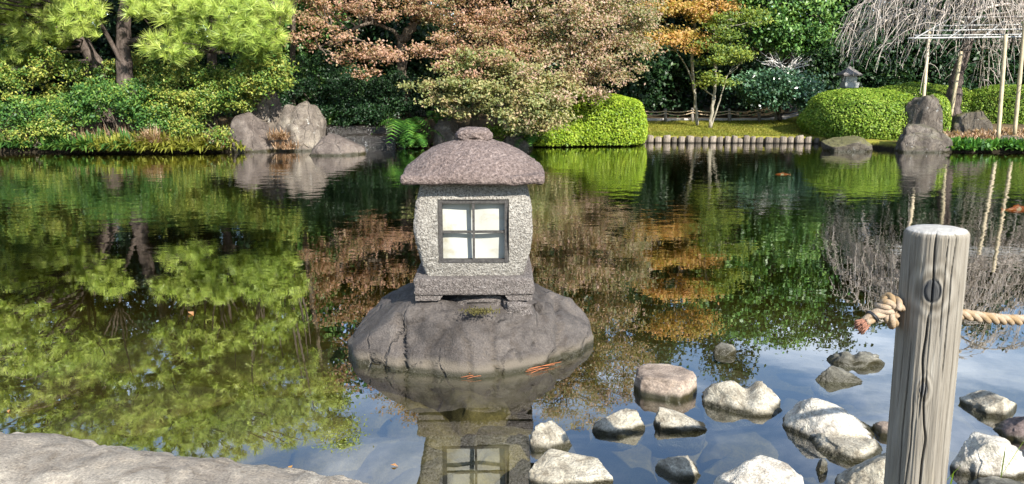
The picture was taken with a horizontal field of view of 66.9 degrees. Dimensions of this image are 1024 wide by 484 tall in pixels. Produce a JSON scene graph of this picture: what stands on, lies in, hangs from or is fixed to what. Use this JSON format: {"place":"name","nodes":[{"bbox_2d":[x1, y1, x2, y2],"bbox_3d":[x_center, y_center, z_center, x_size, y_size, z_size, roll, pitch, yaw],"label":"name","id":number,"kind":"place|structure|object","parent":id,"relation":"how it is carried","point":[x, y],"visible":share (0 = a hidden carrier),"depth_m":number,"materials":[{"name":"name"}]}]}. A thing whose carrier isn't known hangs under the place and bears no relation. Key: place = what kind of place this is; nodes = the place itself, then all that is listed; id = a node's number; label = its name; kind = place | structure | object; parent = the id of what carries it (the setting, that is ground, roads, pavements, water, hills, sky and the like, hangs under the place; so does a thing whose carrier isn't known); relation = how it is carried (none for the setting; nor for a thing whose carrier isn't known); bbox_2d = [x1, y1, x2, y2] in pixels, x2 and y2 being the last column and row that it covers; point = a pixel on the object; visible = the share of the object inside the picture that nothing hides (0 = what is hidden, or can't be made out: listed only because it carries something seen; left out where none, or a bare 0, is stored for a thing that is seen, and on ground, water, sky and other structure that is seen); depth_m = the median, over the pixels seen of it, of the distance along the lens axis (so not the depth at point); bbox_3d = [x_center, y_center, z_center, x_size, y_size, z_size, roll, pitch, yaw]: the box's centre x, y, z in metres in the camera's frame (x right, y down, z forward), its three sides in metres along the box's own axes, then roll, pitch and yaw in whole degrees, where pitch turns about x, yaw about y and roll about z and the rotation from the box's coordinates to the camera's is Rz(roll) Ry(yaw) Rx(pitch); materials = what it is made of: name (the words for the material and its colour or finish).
{"place":"outdoors","nodes":[
{"label":"outdoors","id":0,"kind":"place"},
{"bbox_2d":[0,110,79,151],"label":"azalea bush","id":1,"kind":"object","parent":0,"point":[56,129],"visible":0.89,"depth_m":17.28,"materials":[{"name":"green plant"}]},
{"bbox_2d":[200,51,299,113],"bbox_3d":[-5.922,-3.628,17.587,2.302,1.459,1.778,0,12,0],"label":"azalea bush","id":2,"kind":"object","parent":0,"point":[247,84],"visible":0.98,"depth_m":17.27,"materials":[{"name":"green plant"}]},
{"bbox_2d":[472,426,532,463],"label":"sunken stone","id":3,"kind":"object","parent":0,"point":[485,436],"visible":0.39,"depth_m":3.57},
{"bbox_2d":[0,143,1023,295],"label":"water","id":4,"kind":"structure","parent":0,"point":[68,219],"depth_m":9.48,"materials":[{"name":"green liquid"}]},
{"bbox_2d":[309,133,366,155],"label":"bank boulder","id":5,"kind":"object","parent":4,"relation":"in","point":[331,144],"visible":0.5,"depth_m":16.66,"materials":[{"name":"grey stone"}]},
{"bbox_2d":[449,468,494,483],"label":"sunken stone","id":6,"kind":"object","parent":4,"relation":"in","point":[467,476],"visible":1,"depth_m":3.07,"materials":[{"name":"grey stone"}]},
{"bbox_2d":[528,448,612,483],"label":"shore stone","id":7,"kind":"object","parent":4,"relation":"on","point":[553,466],"visible":1,"depth_m":2.97,"materials":[{"name":"beige stone"}]},
{"bbox_2d":[634,363,696,414],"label":"shore stone","id":8,"kind":"object","parent":4,"relation":"on","point":[668,386],"visible":0.93,"depth_m":3.79,"materials":[{"name":"beige stone"}]},
{"bbox_2d":[655,455,700,483],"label":"shore stone","id":9,"kind":"object","parent":4,"relation":"on","point":[678,470],"visible":1,"depth_m":3.02,"materials":[{"name":"grey stone"}]},
{"bbox_2d":[651,407,706,455],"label":"shore stone","id":10,"kind":"object","parent":4,"relation":"on","point":[674,432],"visible":1,"depth_m":3.44,"materials":[{"name":"grey stone"}]},
{"bbox_2d":[697,380,782,432],"bbox_3d":[1.106,0.803,3.729,0.397,0.269,0.312,0,12,0],"label":"shore stone","id":11,"kind":"object","parent":4,"relation":"on","point":[727,406],"visible":0.97,"depth_m":3.64,"materials":[{"name":"white stone"}]},
{"bbox_2d":[713,455,803,483],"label":"shore stone","id":12,"kind":"object","parent":4,"relation":"on","point":[760,469],"visible":1,"depth_m":2.88,"materials":[{"name":"beige stone"}]},
{"bbox_2d":[810,365,864,404],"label":"shore stone","id":13,"kind":"object","parent":4,"relation":"in","point":[835,385],"visible":0.97,"depth_m":3.99,"materials":[{"name":"grey stone"}]},
{"bbox_2d":[809,433,882,468],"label":"shore stone","id":14,"kind":"object","parent":4,"relation":"on","point":[840,451],"visible":0.88,"depth_m":3.20,"materials":[{"name":"grey stone"}]},
{"bbox_2d":[821,135,872,151],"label":"bank boulder","id":15,"kind":"object","parent":4,"relation":"in","point":[853,143],"visible":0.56,"depth_m":17.62,"materials":[{"name":"stone"}]},
{"bbox_2d":[823,351,885,378],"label":"shore stone","id":16,"kind":"object","parent":4,"relation":"on","point":[862,364],"visible":0.88,"depth_m":4.22,"materials":[{"name":"grey stone"}]},
{"bbox_2d":[833,453,885,483],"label":"shore stone","id":17,"kind":"object","parent":4,"relation":"on","point":[870,471],"visible":0.67,"depth_m":2.87,"materials":[{"name":"beige stone"}]},
{"bbox_2d":[959,390,1017,429],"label":"shore stone","id":18,"kind":"object","parent":4,"relation":"on","point":[983,409],"visible":0.84,"depth_m":3.60,"materials":[{"name":"grey stone"}]},
{"bbox_2d":[990,416,1023,449],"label":"shore stone","id":19,"kind":"object","parent":4,"relation":"on","point":[1011,430],"visible":0.73,"depth_m":3.36,"materials":[{"name":"grey stone"}]},
{"bbox_2d":[0,90,1023,483],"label":"ground","id":20,"kind":"structure","parent":0,"point":[784,334],"depth_m":5.94,"materials":[{"name":"liquid"}]},
{"bbox_2d":[0,32,95,129],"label":"azalea bush","id":21,"kind":"object","parent":20,"relation":"on","point":[39,74],"visible":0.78,"depth_m":17.86,"materials":[{"name":"green plant"}]},
{"bbox_2d":[0,89,109,133],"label":"azalea bush","id":22,"kind":"object","parent":20,"relation":"on","point":[65,111],"visible":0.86,"depth_m":17.39,"materials":[{"name":"green plant"}]},
{"bbox_2d":[1,360,110,419],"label":"sunken stone","id":23,"kind":"object","parent":20,"relation":"on","point":[49,388],"visible":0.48,"depth_m":4.43,"materials":[{"name":"green stone"}]},
{"bbox_2d":[0,0,112,111],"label":"evergreen tree","id":24,"kind":"object","parent":20,"relation":"on","point":[46,82],"visible":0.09,"depth_m":21.95,"materials":[{"name":"green plant"}]},
{"bbox_2d":[0,0,113,129],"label":"pine tree","id":25,"kind":"object","parent":20,"relation":"on","point":[10,23],"visible":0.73,"depth_m":17.87,"materials":[{"name":"green plant"}]},
{"bbox_2d":[0,125,142,152],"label":"shaded bank plants","id":26,"kind":"object","parent":20,"relation":"on","point":[73,143],"visible":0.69,"depth_m":17.24,"materials":[{"name":"plant"}]},
{"bbox_2d":[44,409,112,444],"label":"sunken stone","id":27,"kind":"object","parent":20,"relation":"on","point":[80,424],"visible":0.3,"depth_m":3.79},
{"bbox_2d":[69,72,182,137],"bbox_3d":[-8.784,-3.025,17.678,2.747,1.671,1.311,2,12,8],"label":"azalea bush","id":28,"kind":"object","parent":20,"relation":"on","point":[111,95],"visible":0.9,"depth_m":17.39,"materials":[{"name":"green plant"}]},
{"bbox_2d":[89,392,171,435],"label":"sunken stone","id":29,"kind":"object","parent":20,"relation":"on","point":[127,414],"visible":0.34,"depth_m":3.98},
{"bbox_2d":[81,337,189,372],"bbox_3d":[-2.437,0.914,5.080,0.659,0.417,0.955,-9,14,-37],"label":"sunken stone","id":30,"kind":"object","parent":20,"relation":"on","point":[147,355],"visible":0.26,"depth_m":5.03,"materials":[{"name":"green stone"}]},
{"bbox_2d":[68,45,206,110],"bbox_3d":[-9.355,-3.817,19.422,3.492,2.178,1.898,0,12,0],"label":"azalea bush","id":31,"kind":"object","parent":20,"relation":"on","point":[138,67],"visible":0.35,"depth_m":18.96,"materials":[{"name":"green plant"}]},
{"bbox_2d":[111,105,182,136],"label":"azalea bush","id":32,"kind":"object","parent":20,"relation":"on","point":[146,122],"visible":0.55,"depth_m":17.40,"materials":[{"name":"green plant"}]},
{"bbox_2d":[84,0,236,114],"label":"evergreen tree","id":33,"kind":"object","parent":20,"relation":"on","point":[113,7],"visible":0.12,"depth_m":21.83,"materials":[{"name":"green plant"}]},
{"bbox_2d":[77,126,250,152],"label":"bank plants","id":34,"kind":"object","parent":20,"relation":"on","point":[174,142],"visible":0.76,"depth_m":17.21,"materials":[{"name":"green plant"}]},
{"bbox_2d":[47,0,297,130],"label":"pine tree","id":35,"kind":"object","parent":20,"relation":"on","point":[249,24],"visible":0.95,"depth_m":16.58,"materials":[{"name":"green plant"}]},
{"bbox_2d":[0,432,367,483],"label":"stone slab","id":36,"kind":"structure","parent":20,"relation":"on","point":[39,458],"depth_m":2.60,"materials":[{"name":"grey stone"}]},
{"bbox_2d":[127,58,242,129],"bbox_3d":[-7.551,-3.237,17.889,2.726,2.021,1.862,0,12,0],"label":"azalea bush","id":37,"kind":"object","parent":20,"relation":"on","point":[191,99],"visible":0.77,"depth_m":17.46,"materials":[{"name":"green plant"}]},
{"bbox_2d":[158,111,212,141],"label":"azalea bush","id":38,"kind":"object","parent":20,"relation":"on","point":[192,122],"visible":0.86,"depth_m":17.45,"materials":[{"name":"green plant"}]},
{"bbox_2d":[141,385,237,417],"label":"sunken stone","id":39,"kind":"object","parent":20,"relation":"on","point":[177,400],"visible":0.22,"depth_m":4.24,"materials":[{"name":"green stone"}]},
{"bbox_2d":[181,419,289,463],"bbox_3d":[-1.345,1.021,3.729,0.575,0.288,0.387,0,12,0],"label":"sunken stone","id":40,"kind":"object","parent":20,"relation":"on","point":[249,441],"visible":0.51,"depth_m":3.67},
{"bbox_2d":[189,353,286,385],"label":"sunken stone","id":41,"kind":"object","parent":20,"relation":"on","point":[252,368],"visible":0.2,"depth_m":4.80,"materials":[{"name":"green stone"}]},
{"bbox_2d":[228,112,275,151],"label":"bank boulder","id":42,"kind":"object","parent":20,"relation":"on","point":[250,130],"visible":0.41,"depth_m":17.45,"materials":[{"name":"grey stone"}]},
{"bbox_2d":[241,90,282,128],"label":"bank boulder","id":43,"kind":"object","parent":20,"relation":"on","point":[268,114],"visible":0.2,"depth_m":18.34,"materials":[{"name":"grey stone"}]},
{"bbox_2d":[209,398,360,447],"bbox_3d":[-1.166,1.027,4.035,0.809,0.361,0.567,0,12,0],"label":"sunken stone","id":44,"kind":"object","parent":20,"relation":"on","point":[310,421],"visible":0.38,"depth_m":3.92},
{"bbox_2d":[218,0,367,107],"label":"evergreen tree","id":45,"kind":"object","parent":20,"relation":"on","point":[286,49],"visible":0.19,"depth_m":21.24,"materials":[{"name":"green plant"}]},
{"bbox_2d":[271,101,326,150],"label":"bank boulder","id":46,"kind":"object","parent":20,"relation":"on","point":[304,123],"visible":0.39,"depth_m":17.75,"materials":[{"name":"grey stone"}]},
{"bbox_2d":[260,361,358,397],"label":"sunken stone","id":47,"kind":"object","parent":20,"relation":"on","point":[329,376],"visible":0.4,"depth_m":4.53,"materials":[{"name":"green stone"}]},
{"bbox_2d":[283,347,352,371],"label":"sunken stone","id":48,"kind":"object","parent":20,"relation":"on","point":[340,354],"visible":0.23,"depth_m":4.88,"materials":[{"name":"green stone"}]},
{"bbox_2d":[276,50,379,120],"bbox_3d":[-4.692,-3.835,19.798,2.892,2.207,2.048,0,12,0],"label":"evergreen shrub","id":49,"kind":"object","parent":20,"relation":"on","point":[332,89],"visible":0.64,"depth_m":19.47,"materials":[{"name":"green plant"}]},
{"bbox_2d":[291,437,399,473],"bbox_3d":[-0.775,1.036,3.662,0.522,0.251,0.363,-5,13,-24],"label":"sunken stone","id":50,"kind":"object","parent":20,"relation":"on","point":[351,455],"visible":0.6,"depth_m":3.54,"materials":[{"name":"stone"}]},
{"bbox_2d":[326,124,397,147],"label":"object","id":51,"kind":"structure","parent":20,"relation":"on","point":[366,136],"depth_m":19.28,"materials":[{"name":"stone"}]},
{"bbox_2d":[284,0,450,120],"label":"maple tree","id":52,"kind":"object","parent":20,"relation":"on","point":[402,39],"visible":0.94,"depth_m":18.25,"materials":[{"name":"red plant"}]},
{"bbox_2d":[317,66,435,127],"bbox_3d":[-3.419,-3.482,19.497,3.170,1.874,1.807,-6,13,-27],"label":"evergreen shrub","id":53,"kind":"object","parent":20,"relation":"on","point":[374,93],"visible":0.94,"depth_m":19.28,"materials":[{"name":"green plant"}]},
{"bbox_2d":[328,0,467,114],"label":"evergreen tree","id":54,"kind":"object","parent":20,"relation":"on","point":[374,34],"visible":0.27,"depth_m":22.13,"materials":[{"name":"green plant"}]},
{"bbox_2d":[374,116,430,142],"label":"fern","id":55,"kind":"object","parent":20,"relation":"on","point":[410,125],"visible":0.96,"depth_m":18.12,"materials":[{"name":"green plant"}]},
{"bbox_2d":[354,441,453,483],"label":"sunken stone","id":56,"kind":"object","parent":20,"relation":"on","point":[376,467],"visible":0.64,"depth_m":3.41,"materials":[{"name":"stone"}]},
{"bbox_2d":[386,407,464,452],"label":"sunken stone","id":57,"kind":"object","parent":20,"relation":"on","point":[430,427],"visible":0.54,"depth_m":3.75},
{"bbox_2d":[391,456,471,483],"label":"sunken stone","id":58,"kind":"object","parent":20,"relation":"on","point":[440,470],"visible":0.7,"depth_m":3.25,"materials":[{"name":"grey stone"}]},
{"bbox_2d":[433,116,461,145],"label":"bank boulder","id":59,"kind":"object","parent":20,"relation":"on","point":[445,129],"visible":0.32,"depth_m":18.47,"materials":[{"name":"grey stone"}]},
{"bbox_2d":[348,283,594,415],"bbox_3d":[-0.230,0.677,4.657,1.442,0.880,1.286,0,12,0],"label":"island boulder","id":60,"kind":"object","parent":20,"relation":"on","point":[404,343],"visible":0.74,"depth_m":4.19,"materials":[{"name":"stone"}]},
{"bbox_2d":[400,127,544,300],"bbox_3d":[-0.215,-0.196,4.470,0.797,0.931,0.799,0,12,0],"label":"stone lantern","id":61,"kind":"object","parent":60,"relation":"on","point":[473,226],"visible":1,"depth_m":4.23,"materials":[{"name":"stone"}]},
{"bbox_2d":[438,199,508,262],"bbox_3d":[-0.209,-0.064,4.243,0.382,0.349,0.067,0,12,0],"label":"window","id":62,"kind":"structure","parent":61,"relation":"in","point":[469,230],"depth_m":4.25,"materials":[{"name":"grey wood"}]},
{"bbox_2d":[451,295,506,305],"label":"bedding stone","id":63,"kind":"object","parent":60,"relation":"on","point":[463,300],"visible":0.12,"depth_m":4.31,"materials":[{"name":"stone"}]},
{"bbox_2d":[412,0,559,128],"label":"maple tree","id":64,"kind":"object","parent":20,"relation":"on","point":[494,31],"visible":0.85,"depth_m":18.00,"materials":[{"name":"brown plant"}]},
{"bbox_2d":[395,0,591,136],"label":"maple tree","id":65,"kind":"object","parent":20,"relation":"on","point":[498,81],"visible":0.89,"depth_m":17.41,"materials":[{"name":"green plant"}]},
{"bbox_2d":[474,443,532,483],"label":"sunken stone","id":66,"kind":"object","parent":20,"relation":"on","point":[504,463],"visible":0.78,"depth_m":3.24,"materials":[{"name":"beige stone"}]},
{"bbox_2d":[0,13,1023,118],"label":"woodland undergrowth","id":67,"kind":"object","parent":20,"relation":"on","point":[904,73],"visible":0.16,"depth_m":26.54,"materials":[{"name":"green plant"}]},
{"bbox_2d":[433,0,591,113],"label":"evergreen tree","id":68,"kind":"object","parent":20,"relation":"on","point":[506,4],"visible":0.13,"depth_m":23.48,"materials":[{"name":"green plant"}]},
{"bbox_2d":[59,0,1006,108],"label":"woodland","id":69,"kind":"object","parent":20,"relation":"on","point":[452,15],"depth_m":32.56,"materials":[{"name":"green plant"}]},
{"bbox_2d":[498,0,670,128],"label":"maple tree","id":70,"kind":"object","parent":20,"relation":"on","point":[584,65],"visible":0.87,"depth_m":18.02,"materials":[{"name":"brown plant"}]},
{"bbox_2d":[532,0,683,112],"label":"evergreen tree","id":71,"kind":"object","parent":20,"relation":"on","point":[646,75],"visible":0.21,"depth_m":25.86,"materials":[{"name":"green plant"}]},
{"bbox_2d":[580,438,656,483],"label":"sunken stone","id":72,"kind":"object","parent":20,"relation":"on","point":[634,465],"visible":0.52,"depth_m":3.38,"materials":[{"name":"blue stone"}]},
{"bbox_2d":[592,408,644,449],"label":"shore stone","id":73,"kind":"object","parent":72,"relation":"on","point":[622,429],"visible":1,"depth_m":3.40,"materials":[{"name":"grey stone"}]},
{"bbox_2d":[613,0,732,115],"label":"evergreen tree","id":74,"kind":"object","parent":20,"relation":"on","point":[678,20],"visible":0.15,"depth_m":27.80,"materials":[{"name":"green plant"}]},
{"bbox_2d":[642,425,707,470],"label":"sunken stone","id":75,"kind":"object","parent":20,"relation":"on","point":[656,456],"visible":0.16,"depth_m":3.56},
{"bbox_2d":[626,0,744,124],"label":"young maple","id":76,"kind":"object","parent":20,"relation":"on","point":[687,8],"visible":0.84,"depth_m":21.82,"materials":[{"name":"orange plant"}]},
{"bbox_2d":[700,456,745,483],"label":"sunken stone","id":77,"kind":"object","parent":20,"relation":"on","point":[711,473],"visible":0.4,"depth_m":3.31,"materials":[{"name":"grey stone"}]},
{"bbox_2d":[685,3,776,127],"bbox_3d":[6.196,-5.539,22.016,2.610,4.584,2.118,0,12,0],"label":"young maple","id":78,"kind":"object","parent":20,"relation":"on","point":[719,51],"visible":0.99,"depth_m":21.81,"materials":[{"name":"green plant"}]},
{"bbox_2d":[697,429,784,470],"bbox_3d":[1.063,0.992,3.568,0.439,0.207,0.311,0,12,0],"label":"sunken stone","id":79,"kind":"object","parent":20,"relation":"on","point":[746,445],"visible":0.55,"depth_m":3.51,"materials":[{"name":"blue stone"}]},
{"bbox_2d":[695,0,804,110],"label":"evergreen tree","id":80,"kind":"object","parent":20,"relation":"on","point":[741,68],"visible":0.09,"depth_m":28.91,"materials":[{"name":"green plant"}]},
{"bbox_2d":[720,64,833,120],"bbox_3d":[8.012,-4.439,23.152,3.549,1.726,2.528,0,12,0],"label":"camellia shrub","id":81,"kind":"object","parent":20,"relation":"on","point":[778,88],"visible":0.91,"depth_m":22.84,"materials":[{"name":"green plant"}]},
{"bbox_2d":[721,0,857,113],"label":"camellia tree","id":82,"kind":"object","parent":20,"relation":"on","point":[786,34],"visible":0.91,"depth_m":23.83,"materials":[{"name":"green plant"}]},
{"bbox_2d":[772,397,873,474],"bbox_3d":[1.407,0.873,3.458,0.417,0.370,0.314,0,12,0],"label":"shore stone","id":83,"kind":"object","parent":20,"relation":"on","point":[799,426],"visible":0.68,"depth_m":3.37,"materials":[{"name":"grey stone"}]},
{"bbox_2d":[796,87,914,140],"bbox_3d":[9.242,-3.382,20.558,3.008,1.431,3.664,0,12,0],"label":"clipped hedge","id":84,"kind":"object","parent":20,"relation":"on","point":[869,113],"visible":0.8,"depth_m":19.32,"materials":[{"name":"green plant"}]},
{"bbox_2d":[897,94,942,139],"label":"bank boulder","id":85,"kind":"object","parent":20,"relation":"on","point":[926,110],"visible":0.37,"depth_m":18.56,"materials":[{"name":"grey stone"}]},
{"bbox_2d":[894,124,952,152],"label":"bank boulder","id":86,"kind":"object","parent":20,"relation":"on","point":[918,138],"visible":0.45,"depth_m":17.43,"materials":[{"name":"grey stone"}]},
{"bbox_2d":[884,224,969,483],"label":"wooden post","id":87,"kind":"object","parent":20,"relation":"on","point":[933,274],"visible":0.99,"depth_m":2.02,"materials":[{"name":"grey wood"}]},
{"bbox_2d":[853,292,1023,334],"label":"rope","id":88,"kind":"object","parent":87,"relation":"attached to","point":[888,307],"visible":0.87,"depth_m":2.03,"materials":[{"name":"beige fabric"}]},
{"bbox_2d":[830,0,1023,116],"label":"weeping cherry","id":89,"kind":"object","parent":20,"relation":"on","point":[971,10],"visible":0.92,"depth_m":20.32,"materials":[{"name":"grey plant"}]},
{"bbox_2d":[879,82,975,112],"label":"clipped hedge","id":90,"kind":"object","parent":20,"relation":"on","point":[913,88],"visible":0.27,"depth_m":21.47,"materials":[{"name":"green plant"}]},
{"bbox_2d":[908,11,1023,138],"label":"cherry trellis","id":91,"kind":"object","parent":20,"relation":"on","point":[1005,37],"visible":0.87,"depth_m":18.64,"materials":[{"name":"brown wood"}]},
{"bbox_2d":[950,110,992,133],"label":"bank boulder","id":92,"kind":"object","parent":20,"relation":"on","point":[965,121],"visible":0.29,"depth_m":19.82,"materials":[{"name":"grey stone"}]},
{"bbox_2d":[942,126,1023,140],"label":"fallen leaf litter","id":93,"kind":"object","parent":20,"relation":"on","point":[981,133],"visible":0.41,"depth_m":19.31,"materials":[{"name":"brown plant"}]},
{"bbox_2d":[947,432,1023,483],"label":"shore stone","id":94,"kind":"object","parent":20,"relation":"on","point":[980,455],"visible":0.94,"depth_m":3.02,"materials":[{"name":"white stone"}]},
{"bbox_2d":[947,135,1023,151],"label":"bank herbs","id":95,"kind":"object","parent":20,"relation":"on","point":[977,143],"visible":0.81,"depth_m":17.42,"materials":[{"name":"green plant"}]},
{"bbox_2d":[967,84,1023,123],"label":"clipped hedge","id":96,"kind":"object","parent":20,"relation":"on","point":[986,101],"visible":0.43,"depth_m":20.87,"materials":[{"name":"green plant"}]},
{"bbox_2d":[518,119,581,146],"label":"clipped hedge","id":97,"kind":"object","parent":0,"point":[568,137],"visible":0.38,"depth_m":18.74,"materials":[{"name":"green plant"}]},
{"bbox_2d":[549,92,647,145],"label":"clipped hedge","id":98,"kind":"object","parent":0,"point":[617,120],"visible":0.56,"depth_m":18.89,"materials":[{"name":"green plant"}]},
{"bbox_2d":[647,119,814,135],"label":"lawn grass","id":99,"kind":"structure","parent":0,"point":[705,131],"depth_m":22.29,"materials":[{"name":"green plant"}]},
{"bbox_2d":[768,0,910,91],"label":"evergreen tree","id":100,"kind":"object","parent":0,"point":[852,3],"visible":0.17,"depth_m":27.77,"materials":[{"name":"green plant"}]},
{"bbox_2d":[865,0,1013,89],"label":"evergreen tree","id":101,"kind":"object","parent":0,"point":[947,72],"visible":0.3,"depth_m":27.41,"materials":[{"name":"green plant"}]},
{"bbox_2d":[916,0,1023,91],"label":"evergreen tree","id":102,"kind":"object","parent":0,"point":[991,77],"visible":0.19,"depth_m":27.56,"materials":[{"name":"green plant"}]},
{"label":"sunken stone","id":103,"kind":"object","parent":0,"visible":0},
{"bbox_2d":[529,420,575,463],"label":"shore stone","id":104,"kind":"object","parent":103,"relation":"on","point":[546,436],"visible":0.69,"depth_m":3.26,"materials":[{"name":"grey stone"}]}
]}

